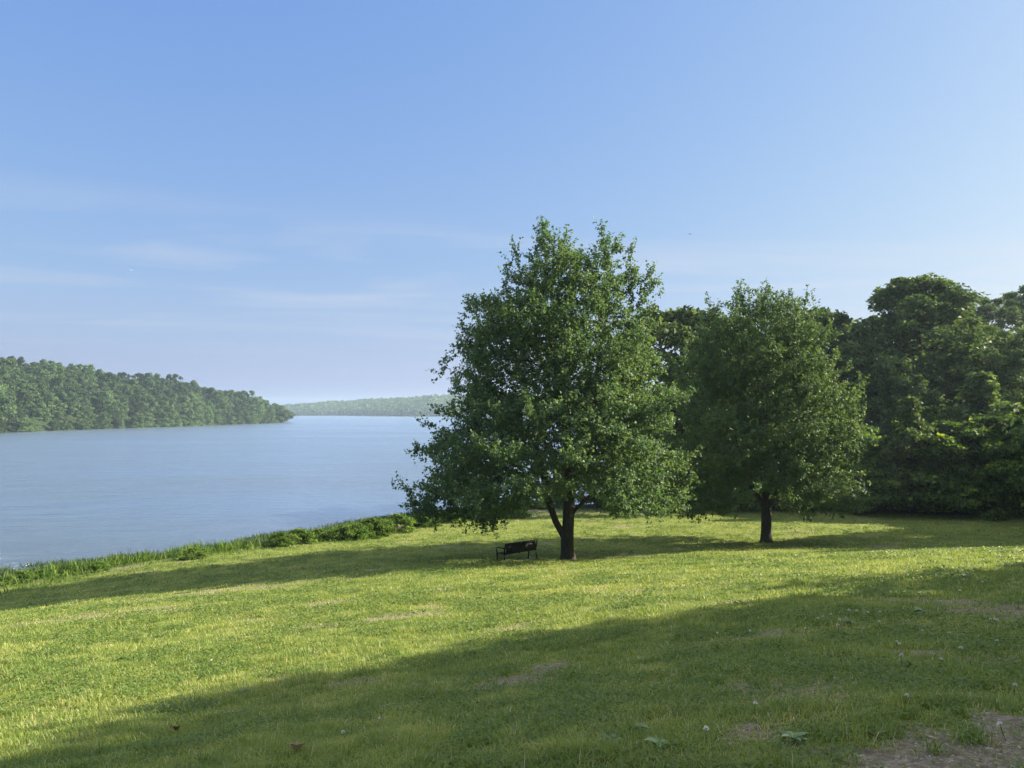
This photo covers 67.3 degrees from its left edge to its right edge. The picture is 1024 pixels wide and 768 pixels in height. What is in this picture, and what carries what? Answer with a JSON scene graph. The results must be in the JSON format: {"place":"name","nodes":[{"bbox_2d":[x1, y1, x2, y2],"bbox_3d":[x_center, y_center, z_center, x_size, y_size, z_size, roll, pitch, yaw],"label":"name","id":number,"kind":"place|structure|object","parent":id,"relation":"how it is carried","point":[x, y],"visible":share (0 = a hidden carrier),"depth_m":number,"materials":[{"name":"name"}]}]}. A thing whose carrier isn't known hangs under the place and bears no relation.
{"place":"outdoors","nodes":[
{"label":"outdoors","id":0,"kind":"place"},
{"bbox_2d":[0,503,576,593],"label":"rough grass","id":1,"kind":"structure","parent":0,"point":[117,562],"depth_m":38.15,"materials":[{"name":"green plant"}]},
{"bbox_2d":[0,416,609,570],"bbox_3d":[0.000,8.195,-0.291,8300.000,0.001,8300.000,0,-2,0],"label":"lake water","id":2,"kind":"structure","parent":0,"point":[69,495],"depth_m":89.88,"materials":[{"name":"blue liquid"}]},
{"bbox_2d":[0,391,1023,767],"bbox_3d":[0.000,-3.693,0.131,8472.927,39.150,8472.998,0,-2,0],"label":"ground","id":3,"kind":"structure","parent":0,"point":[950,761],"depth_m":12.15,"materials":[{"name":"green plant"}]},
{"bbox_2d":[0,389,16,419],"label":"hillside tree","id":4,"kind":"object","parent":3,"relation":"on","point":[8,399],"visible":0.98,"depth_m":305.01,"materials":[{"name":"green plant"}]},
{"bbox_2d":[0,366,19,393],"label":"hillside tree","id":5,"kind":"object","parent":3,"relation":"on","point":[4,371],"visible":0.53,"depth_m":334.46,"materials":[{"name":"green plant"}]},
{"bbox_2d":[0,358,21,375],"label":"hillside tree","id":6,"kind":"object","parent":3,"relation":"on","point":[10,361],"visible":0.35,"depth_m":377.33,"materials":[{"name":"green plant"}]},
{"bbox_2d":[5,414,24,430],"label":"hillside tree","id":7,"kind":"object","parent":3,"relation":"on","point":[13,418],"visible":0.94,"depth_m":303.86,"materials":[{"name":"green plant"}]},
{"bbox_2d":[5,403,28,417],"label":"hillside tree","id":8,"kind":"object","parent":3,"relation":"on","point":[20,411],"visible":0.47,"depth_m":318.63,"materials":[{"name":"green plant"}]},
{"bbox_2d":[4,570,35,583],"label":"shore bush","id":9,"kind":"object","parent":3,"relation":"on","point":[17,575],"visible":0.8,"depth_m":35.23,"materials":[{"name":"green plant"}]},
{"bbox_2d":[13,379,32,397],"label":"hillside tree","id":10,"kind":"object","parent":3,"relation":"on","point":[22,382],"visible":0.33,"depth_m":341.30,"materials":[{"name":"green plant"}]},
{"bbox_2d":[14,417,35,431],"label":"hillside tree","id":11,"kind":"object","parent":3,"relation":"on","point":[25,420],"visible":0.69,"depth_m":306.57,"materials":[{"name":"green plant"}]},
{"bbox_2d":[14,389,36,412],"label":"hillside tree","id":12,"kind":"object","parent":3,"relation":"on","point":[29,395],"visible":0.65,"depth_m":328.47,"materials":[{"name":"green plant"}]},
{"bbox_2d":[15,383,47,408],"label":"hillside tree","id":13,"kind":"object","parent":3,"relation":"on","point":[33,387],"visible":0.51,"depth_m":334.21,"materials":[{"name":"green plant"}]},
{"bbox_2d":[31,402,53,420],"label":"hillside tree","id":14,"kind":"object","parent":3,"relation":"on","point":[41,407],"visible":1,"depth_m":329.61,"materials":[{"name":"green plant"}]},
{"bbox_2d":[35,369,53,389],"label":"hillside tree","id":15,"kind":"object","parent":3,"relation":"on","point":[46,375],"visible":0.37,"depth_m":374.72,"materials":[{"name":"green plant"}]},
{"bbox_2d":[33,392,67,416],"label":"hillside tree","id":16,"kind":"object","parent":3,"relation":"on","point":[50,401],"visible":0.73,"depth_m":337.15,"materials":[{"name":"green plant"}]},
{"bbox_2d":[43,421,60,430],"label":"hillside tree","id":17,"kind":"object","parent":3,"relation":"on","point":[53,426],"visible":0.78,"depth_m":324.83,"materials":[{"name":"green plant"}]},
{"bbox_2d":[41,375,75,404],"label":"hillside tree","id":18,"kind":"object","parent":3,"relation":"on","point":[59,380],"visible":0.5,"depth_m":360.97,"materials":[{"name":"green plant"}]},
{"bbox_2d":[47,404,72,419],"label":"hillside tree","id":19,"kind":"object","parent":3,"relation":"on","point":[60,412],"visible":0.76,"depth_m":339.44,"materials":[{"name":"green plant"}]},
{"bbox_2d":[54,416,73,429],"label":"hillside tree","id":20,"kind":"object","parent":3,"relation":"on","point":[64,426],"visible":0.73,"depth_m":333.47,"materials":[{"name":"green plant"}]},
{"bbox_2d":[55,391,82,414],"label":"hillside tree","id":21,"kind":"object","parent":3,"relation":"on","point":[70,408],"visible":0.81,"depth_m":350.88,"materials":[{"name":"green plant"}]},
{"bbox_2d":[57,386,88,411],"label":"hillside tree","id":22,"kind":"object","parent":3,"relation":"on","point":[76,389],"visible":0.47,"depth_m":358.77,"materials":[{"name":"green plant"}]},
{"bbox_2d":[73,413,92,429],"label":"hillside tree","id":23,"kind":"object","parent":3,"relation":"on","point":[85,421],"visible":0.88,"depth_m":343.80,"materials":[{"name":"green plant"}]},
{"bbox_2d":[69,364,97,385],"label":"hillside tree","id":24,"kind":"object","parent":3,"relation":"on","point":[88,369],"visible":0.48,"depth_m":411.99,"materials":[{"name":"green plant"}]},
{"bbox_2d":[74,376,95,397],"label":"hillside tree","id":25,"kind":"object","parent":3,"relation":"on","point":[81,382],"visible":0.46,"depth_m":391.88,"materials":[{"name":"green plant"}]},
{"bbox_2d":[74,402,96,417],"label":"hillside tree","id":26,"kind":"object","parent":3,"relation":"on","point":[83,408],"visible":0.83,"depth_m":357.59,"materials":[{"name":"green plant"}]},
{"bbox_2d":[86,560,111,571],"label":"shore bush","id":27,"kind":"object","parent":3,"relation":"on","point":[97,565],"visible":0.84,"depth_m":36.41,"materials":[{"name":"green plant"}]},
{"bbox_2d":[95,411,111,428],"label":"hillside tree","id":28,"kind":"object","parent":3,"relation":"on","point":[103,422],"visible":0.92,"depth_m":360.77,"materials":[{"name":"green plant"}]},
{"bbox_2d":[93,396,117,417],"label":"hillside tree","id":29,"kind":"object","parent":3,"relation":"on","point":[104,406],"visible":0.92,"depth_m":370.20,"materials":[{"name":"green plant"}]},
{"bbox_2d":[89,390,124,411],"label":"hillside tree","id":30,"kind":"object","parent":3,"relation":"on","point":[101,392],"visible":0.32,"depth_m":382.01,"materials":[{"name":"green plant"}]},
{"bbox_2d":[94,372,120,387],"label":"hillside tree","id":31,"kind":"object","parent":3,"relation":"on","point":[104,377],"visible":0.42,"depth_m":417.18,"materials":[{"name":"green plant"}]},
{"bbox_2d":[97,391,119,412],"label":"hillside tree","id":32,"kind":"object","parent":3,"relation":"on","point":[106,393],"visible":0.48,"depth_m":375.99,"materials":[{"name":"green plant"}]},
{"bbox_2d":[105,409,126,426],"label":"hillside tree","id":33,"kind":"object","parent":3,"relation":"on","point":[114,418],"visible":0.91,"depth_m":369.73,"materials":[{"name":"green plant"}]},
{"bbox_2d":[109,394,129,416],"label":"hillside tree","id":34,"kind":"object","parent":3,"relation":"on","point":[120,406],"visible":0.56,"depth_m":382.62,"materials":[{"name":"green plant"}]},
{"bbox_2d":[111,384,132,411],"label":"hillside tree","id":35,"kind":"object","parent":3,"relation":"on","point":[123,389],"visible":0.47,"depth_m":394.30,"materials":[{"name":"green plant"}]},
{"bbox_2d":[125,415,144,427],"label":"hillside tree","id":36,"kind":"object","parent":3,"relation":"on","point":[137,424],"visible":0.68,"depth_m":378.31,"materials":[{"name":"green plant"}]},
{"bbox_2d":[127,397,144,415],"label":"hillside tree","id":37,"kind":"object","parent":3,"relation":"on","point":[135,402],"visible":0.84,"depth_m":392.68,"materials":[{"name":"green plant"}]},
{"bbox_2d":[125,412,146,427],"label":"hillside tree","id":38,"kind":"object","parent":3,"relation":"on","point":[142,415],"visible":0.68,"depth_m":381.69,"materials":[{"name":"green plant"}]},
{"bbox_2d":[129,386,149,408],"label":"hillside tree","id":39,"kind":"object","parent":3,"relation":"on","point":[141,391],"visible":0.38,"depth_m":407.53,"materials":[{"name":"green plant"}]},
{"bbox_2d":[131,373,152,389],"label":"hillside tree","id":40,"kind":"object","parent":3,"relation":"on","point":[142,378],"visible":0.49,"depth_m":451.11,"materials":[{"name":"green plant"}]},
{"bbox_2d":[133,394,157,414],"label":"hillside tree","id":41,"kind":"object","parent":3,"relation":"on","point":[143,398],"visible":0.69,"depth_m":400.87,"materials":[{"name":"green plant"}]},
{"bbox_2d":[144,413,159,427],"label":"hillside tree","id":42,"kind":"object","parent":3,"relation":"on","point":[149,419],"visible":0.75,"depth_m":390.21,"materials":[{"name":"green plant"}]},
{"bbox_2d":[143,391,175,409],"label":"hillside tree","id":43,"kind":"object","parent":3,"relation":"on","point":[159,396],"visible":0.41,"depth_m":422.72,"materials":[{"name":"green plant"}]},
{"bbox_2d":[154,411,176,426],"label":"hillside tree","id":44,"kind":"object","parent":3,"relation":"on","point":[163,420],"visible":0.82,"depth_m":403.51,"materials":[{"name":"green plant"}]},
{"bbox_2d":[155,401,176,416],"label":"hillside tree","id":45,"kind":"object","parent":3,"relation":"on","point":[165,404],"visible":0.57,"depth_m":417.39,"materials":[{"name":"green plant"}]},
{"bbox_2d":[161,388,177,406],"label":"hillside tree","id":46,"kind":"object","parent":3,"relation":"on","point":[168,392],"visible":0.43,"depth_m":433.79,"materials":[{"name":"green plant"}]},
{"bbox_2d":[165,398,183,413],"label":"hillside tree","id":47,"kind":"object","parent":3,"relation":"on","point":[172,401],"visible":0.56,"depth_m":424.35,"materials":[{"name":"green plant"}]},
{"bbox_2d":[171,382,193,398],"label":"hillside tree","id":48,"kind":"object","parent":3,"relation":"on","point":[181,386],"visible":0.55,"depth_m":464.60,"materials":[{"name":"green plant"}]},
{"bbox_2d":[175,395,197,418],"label":"hillside tree","id":49,"kind":"object","parent":3,"relation":"on","point":[184,399],"visible":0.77,"depth_m":434.52,"materials":[{"name":"green plant"}]},
{"bbox_2d":[176,547,214,560],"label":"shore bush","id":50,"kind":"object","parent":3,"relation":"on","point":[193,552],"visible":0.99,"depth_m":38.09,"materials":[{"name":"green plant"}]},
{"bbox_2d":[186,393,204,414],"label":"hillside tree","id":51,"kind":"object","parent":3,"relation":"on","point":[193,396],"visible":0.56,"depth_m":448.07,"materials":[{"name":"green plant"}]},
{"bbox_2d":[193,407,205,421],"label":"hillside tree","id":52,"kind":"object","parent":3,"relation":"on","point":[199,416],"visible":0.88,"depth_m":441.51,"materials":[{"name":"green plant"}]},
{"bbox_2d":[202,405,215,423],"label":"hillside tree","id":53,"kind":"object","parent":3,"relation":"on","point":[207,415],"visible":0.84,"depth_m":450.55,"materials":[{"name":"green plant"}]},
{"bbox_2d":[127,377,295,421],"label":"hill woods","id":54,"kind":"object","parent":3,"relation":"on","point":[282,413],"visible":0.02,"depth_m":552.71,"materials":[{"name":"green plant"}]},
{"bbox_2d":[210,395,228,417],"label":"hillside tree","id":55,"kind":"object","parent":3,"relation":"on","point":[218,399],"visible":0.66,"depth_m":474.43,"materials":[{"name":"green plant"}]},
{"bbox_2d":[245,412,257,423],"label":"hillside tree","id":56,"kind":"object","parent":3,"relation":"on","point":[251,417],"visible":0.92,"depth_m":499.54,"materials":[{"name":"green plant"}]},
{"bbox_2d":[250,398,264,414],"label":"hillside tree","id":57,"kind":"object","parent":3,"relation":"on","point":[256,402],"visible":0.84,"depth_m":524.43,"materials":[{"name":"green plant"}]},
{"bbox_2d":[263,531,296,547],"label":"shore bush","id":58,"kind":"object","parent":3,"relation":"on","point":[280,538],"visible":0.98,"depth_m":42.40,"materials":[{"name":"green plant"}]},
{"bbox_2d":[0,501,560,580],"bbox_3d":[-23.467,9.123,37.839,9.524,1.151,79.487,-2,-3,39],"label":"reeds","id":59,"kind":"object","parent":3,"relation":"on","point":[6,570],"visible":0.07,"depth_m":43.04,"materials":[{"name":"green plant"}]},
{"bbox_2d":[284,528,317,544],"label":"shore bush","id":60,"kind":"object","parent":3,"relation":"on","point":[298,534],"visible":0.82,"depth_m":43.86,"materials":[{"name":"green plant"}]},
{"bbox_2d":[307,528,339,541],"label":"shore bush","id":61,"kind":"object","parent":3,"relation":"on","point":[322,533],"visible":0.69,"depth_m":45.85,"materials":[{"name":"green plant"}]},
{"bbox_2d":[327,522,371,541],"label":"shore bush","id":62,"kind":"object","parent":3,"relation":"on","point":[362,532],"visible":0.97,"depth_m":45.70,"materials":[{"name":"green plant"}]},
{"bbox_2d":[357,517,397,538],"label":"shore bush","id":63,"kind":"object","parent":3,"relation":"on","point":[374,525],"visible":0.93,"depth_m":47.31,"materials":[{"name":"green plant"}]},
{"bbox_2d":[380,513,417,533],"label":"shore bush","id":64,"kind":"object","parent":3,"relation":"on","point":[398,519],"visible":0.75,"depth_m":49.33,"materials":[{"name":"green plant"}]},
{"bbox_2d":[403,512,442,526],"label":"shore bush","id":65,"kind":"object","parent":3,"relation":"on","point":[429,521],"visible":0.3,"depth_m":51.26,"materials":[{"name":"green plant"}]},
{"bbox_2d":[271,394,580,415],"bbox_3d":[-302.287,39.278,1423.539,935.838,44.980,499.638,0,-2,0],"label":"shore woods","id":66,"kind":"object","parent":3,"relation":"on","point":[396,406],"visible":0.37,"depth_m":1383.23,"materials":[{"name":"green plant"}]},
{"bbox_2d":[500,507,533,518],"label":"shore bush","id":67,"kind":"object","parent":3,"relation":"on","point":[516,516],"visible":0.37,"depth_m":55.73,"materials":[{"name":"green plant"}]},
{"bbox_2d":[391,215,704,560],"bbox_3d":[1.571,0.230,33.688,13.546,15.573,13.389,0,-2,0],"label":"maple tree","id":68,"kind":"object","parent":3,"relation":"on","point":[596,417],"visible":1,"depth_m":31.61,"materials":[{"name":"green plant"}]},
{"bbox_2d":[576,470,614,506],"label":"thicket bush","id":69,"kind":"object","parent":3,"relation":"on","point":[595,501],"visible":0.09,"depth_m":64.53,"materials":[{"name":"green plant"}]},
{"bbox_2d":[651,457,710,508],"bbox_3d":[13.646,7.866,62.705,6.594,4.888,6.009,1,-2,-15],"label":"thicket bush","id":70,"kind":"object","parent":3,"relation":"on","point":[694,484],"visible":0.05,"depth_m":61.00,"materials":[{"name":"green plant"}]},
{"bbox_2d":[601,303,804,505],"bbox_3d":[15.116,1.755,66.022,19.618,17.781,16.822,-2,-3,38],"label":"woodland tree","id":71,"kind":"object","parent":3,"relation":"on","point":[677,329],"visible":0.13,"depth_m":62.89,"materials":[{"name":"green plant"}]},
{"bbox_2d":[657,278,886,542],"bbox_3d":[13.757,1.485,42.489,12.411,14.809,11.368,0,-2,0],"label":"round crowned tree","id":72,"kind":"object","parent":3,"relation":"on","point":[784,455],"visible":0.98,"depth_m":39.83,"materials":[{"name":"green plant"}]},
{"bbox_2d":[741,476,806,511],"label":"thicket bush","id":73,"kind":"object","parent":3,"relation":"on","point":[775,505],"visible":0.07,"depth_m":59.80,"materials":[{"name":"green plant"}]},
{"bbox_2d":[776,730,809,740],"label":"broadleaf weed","id":74,"kind":"object","parent":3,"relation":"on","point":[789,734],"visible":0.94,"depth_m":3.97,"materials":[{"name":"green plant"}]},
{"bbox_2d":[789,445,852,506],"bbox_3d":[24.825,7.303,61.759,5.972,5.344,6.555,-1,-2,18],"label":"thicket bush","id":75,"kind":"object","parent":3,"relation":"on","point":[843,461],"visible":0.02,"depth_m":59.94,"materials":[{"name":"green plant"}]},
{"bbox_2d":[751,307,895,439],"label":"woodland tree","id":76,"kind":"object","parent":3,"relation":"on","point":[837,317],"visible":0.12,"depth_m":70.98,"materials":[{"name":"green plant"}]},
{"bbox_2d":[821,319,854,355],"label":"woodland tree","id":77,"kind":"object","parent":3,"relation":"on","point":[847,327],"visible":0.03,"depth_m":94.31,"materials":[{"name":"green plant"}]},
{"bbox_2d":[805,424,920,508],"bbox_3d":[27.244,6.533,61.275,9.255,6.874,8.750,0,-2,-6],"label":"thicket bush","id":78,"kind":"object","parent":3,"relation":"on","point":[870,433],"visible":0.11,"depth_m":58.63,"materials":[{"name":"green plant"}]},
{"bbox_2d":[816,341,947,434],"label":"woodland tree","id":79,"kind":"object","parent":3,"relation":"on","point":[878,354],"visible":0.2,"depth_m":67.58,"materials":[{"name":"green plant"}]},
{"bbox_2d":[836,321,930,398],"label":"woodland tree","id":80,"kind":"object","parent":3,"relation":"on","point":[899,337],"visible":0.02,"depth_m":76.99,"materials":[{"name":"green plant"}]},
{"bbox_2d":[846,455,934,514],"bbox_3d":[28.275,7.625,58.158,6.377,4.662,6.288,1,-2,-23],"label":"thicket bush","id":81,"kind":"object","parent":3,"relation":"on","point":[871,462],"visible":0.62,"depth_m":57.24,"materials":[{"name":"green plant"}]},
{"bbox_2d":[763,600,1023,767],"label":"gravel","id":82,"kind":"structure","parent":3,"relation":"on","point":[921,758],"depth_m":3.69,"materials":[{"name":"grey gravel"}]},
{"bbox_2d":[856,427,956,512],"bbox_3d":[30.121,6.515,58.737,8.025,6.543,7.312,0,-2,-4],"label":"thicket bush","id":83,"kind":"object","parent":3,"relation":"on","point":[885,485],"visible":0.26,"depth_m":56.43,"materials":[{"name":"green plant"}]},
{"bbox_2d":[858,374,955,454],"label":"woodland tree","id":84,"kind":"object","parent":3,"relation":"on","point":[912,385],"visible":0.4,"depth_m":65.02,"materials":[{"name":"green plant"}]},
{"bbox_2d":[876,394,950,512],"bbox_3d":[29.879,5.351,57.812,5.602,9.191,5.188,-2,-3,38],"label":"sapling tree","id":85,"kind":"object","parent":3,"relation":"on","point":[908,408],"visible":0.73,"depth_m":56.94,"materials":[{"name":"green plant"}]},
{"bbox_2d":[872,405,980,487],"bbox_3d":[33.939,5.371,62.921,8.982,7.322,8.184,-1,-2,16],"label":"thicket bush","id":86,"kind":"object","parent":3,"relation":"on","point":[929,414],"visible":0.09,"depth_m":62.06,"materials":[{"name":"green plant"}]},
{"bbox_2d":[836,272,1020,415],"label":"oak tree","id":87,"kind":"object","parent":3,"relation":"on","point":[917,313],"visible":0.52,"depth_m":70.78,"materials":[{"name":"green plant"}]},
{"bbox_2d":[896,419,1007,512],"bbox_3d":[32.394,6.137,58.446,10.547,6.905,11.157,-1,-2,27],"label":"thicket bush","id":88,"kind":"object","parent":3,"relation":"on","point":[939,441],"visible":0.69,"depth_m":55.70,"materials":[{"name":"green plant"}]},
{"bbox_2d":[920,463,1004,520],"bbox_3d":[32.407,7.690,55.457,5.433,3.971,5.356,-1,-2,34],"label":"thicket bush","id":89,"kind":"object","parent":3,"relation":"on","point":[961,471],"visible":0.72,"depth_m":54.69,"materials":[{"name":"green plant"}]},
{"bbox_2d":[924,307,1023,402],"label":"woodland tree","id":90,"kind":"object","parent":3,"relation":"on","point":[956,328],"visible":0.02,"depth_m":76.42,"materials":[{"name":"green plant"}]},
{"bbox_2d":[928,353,1023,416],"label":"woodland tree","id":91,"kind":"object","parent":3,"relation":"on","point":[951,388],"visible":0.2,"depth_m":68.42,"materials":[{"name":"green plant"}]},
{"bbox_2d":[939,369,1023,459],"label":"woodland tree","id":92,"kind":"object","parent":3,"relation":"on","point":[979,394],"visible":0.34,"depth_m":61.66,"materials":[{"name":"green plant"}]},
{"bbox_2d":[948,414,1023,507],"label":"thicket bush","id":93,"kind":"object","parent":3,"relation":"on","point":[977,422],"visible":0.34,"depth_m":56.38,"materials":[{"name":"green plant"}]},
{"bbox_2d":[965,413,1023,493],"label":"thicket bush","id":94,"kind":"object","parent":3,"relation":"on","point":[1005,449],"visible":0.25,"depth_m":55.87,"materials":[{"name":"green plant"}]},
{"bbox_2d":[968,297,1023,354],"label":"woodland tree","id":95,"kind":"object","parent":3,"relation":"on","point":[987,311],"visible":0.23,"depth_m":96.78,"materials":[{"name":"green plant"}]},
{"bbox_2d":[971,460,1023,518],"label":"thicket bush","id":96,"kind":"object","parent":3,"relation":"on","point":[1015,502],"visible":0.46,"depth_m":53.56,"materials":[{"name":"green plant"}]},
{"bbox_2d":[974,325,1023,415],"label":"woodland tree","id":97,"kind":"object","parent":3,"relation":"on","point":[1013,365],"visible":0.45,"depth_m":67.08,"materials":[{"name":"green plant"}]},
{"bbox_2d":[984,435,1023,506],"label":"thicket bush","id":98,"kind":"object","parent":3,"relation":"on","point":[1014,469],"visible":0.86,"depth_m":53.46,"materials":[{"name":"green plant"}]},
{"bbox_2d":[991,285,1023,337],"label":"woodland tree","id":99,"kind":"object","parent":3,"relation":"on","point":[1016,297],"visible":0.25,"depth_m":101.93,"materials":[{"name":"green plant"}]},
{"bbox_2d":[1001,418,1023,449],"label":"shade tree","id":100,"kind":"object","parent":3,"relation":"on","point":[1020,430],"visible":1,"depth_m":48.79,"materials":[{"name":"green plant"}]},
{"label":"concrete pad","id":101,"kind":"structure","parent":3,"relation":"on","visible":0},
{"bbox_2d":[496,539,537,560],"bbox_3d":[0.224,6.961,31.962,1.790,0.894,0.740,2,-3,-40],"label":"park bench","id":102,"kind":"object","parent":101,"relation":"on","point":[524,546],"visible":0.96,"depth_m":31.73,"materials":[{"name":"black wood"}]},
{"bbox_2d":[0,0,1023,404],"label":"sky","id":103,"kind":"structure","parent":0,"point":[292,202],"materials":[{"name":"blue"}]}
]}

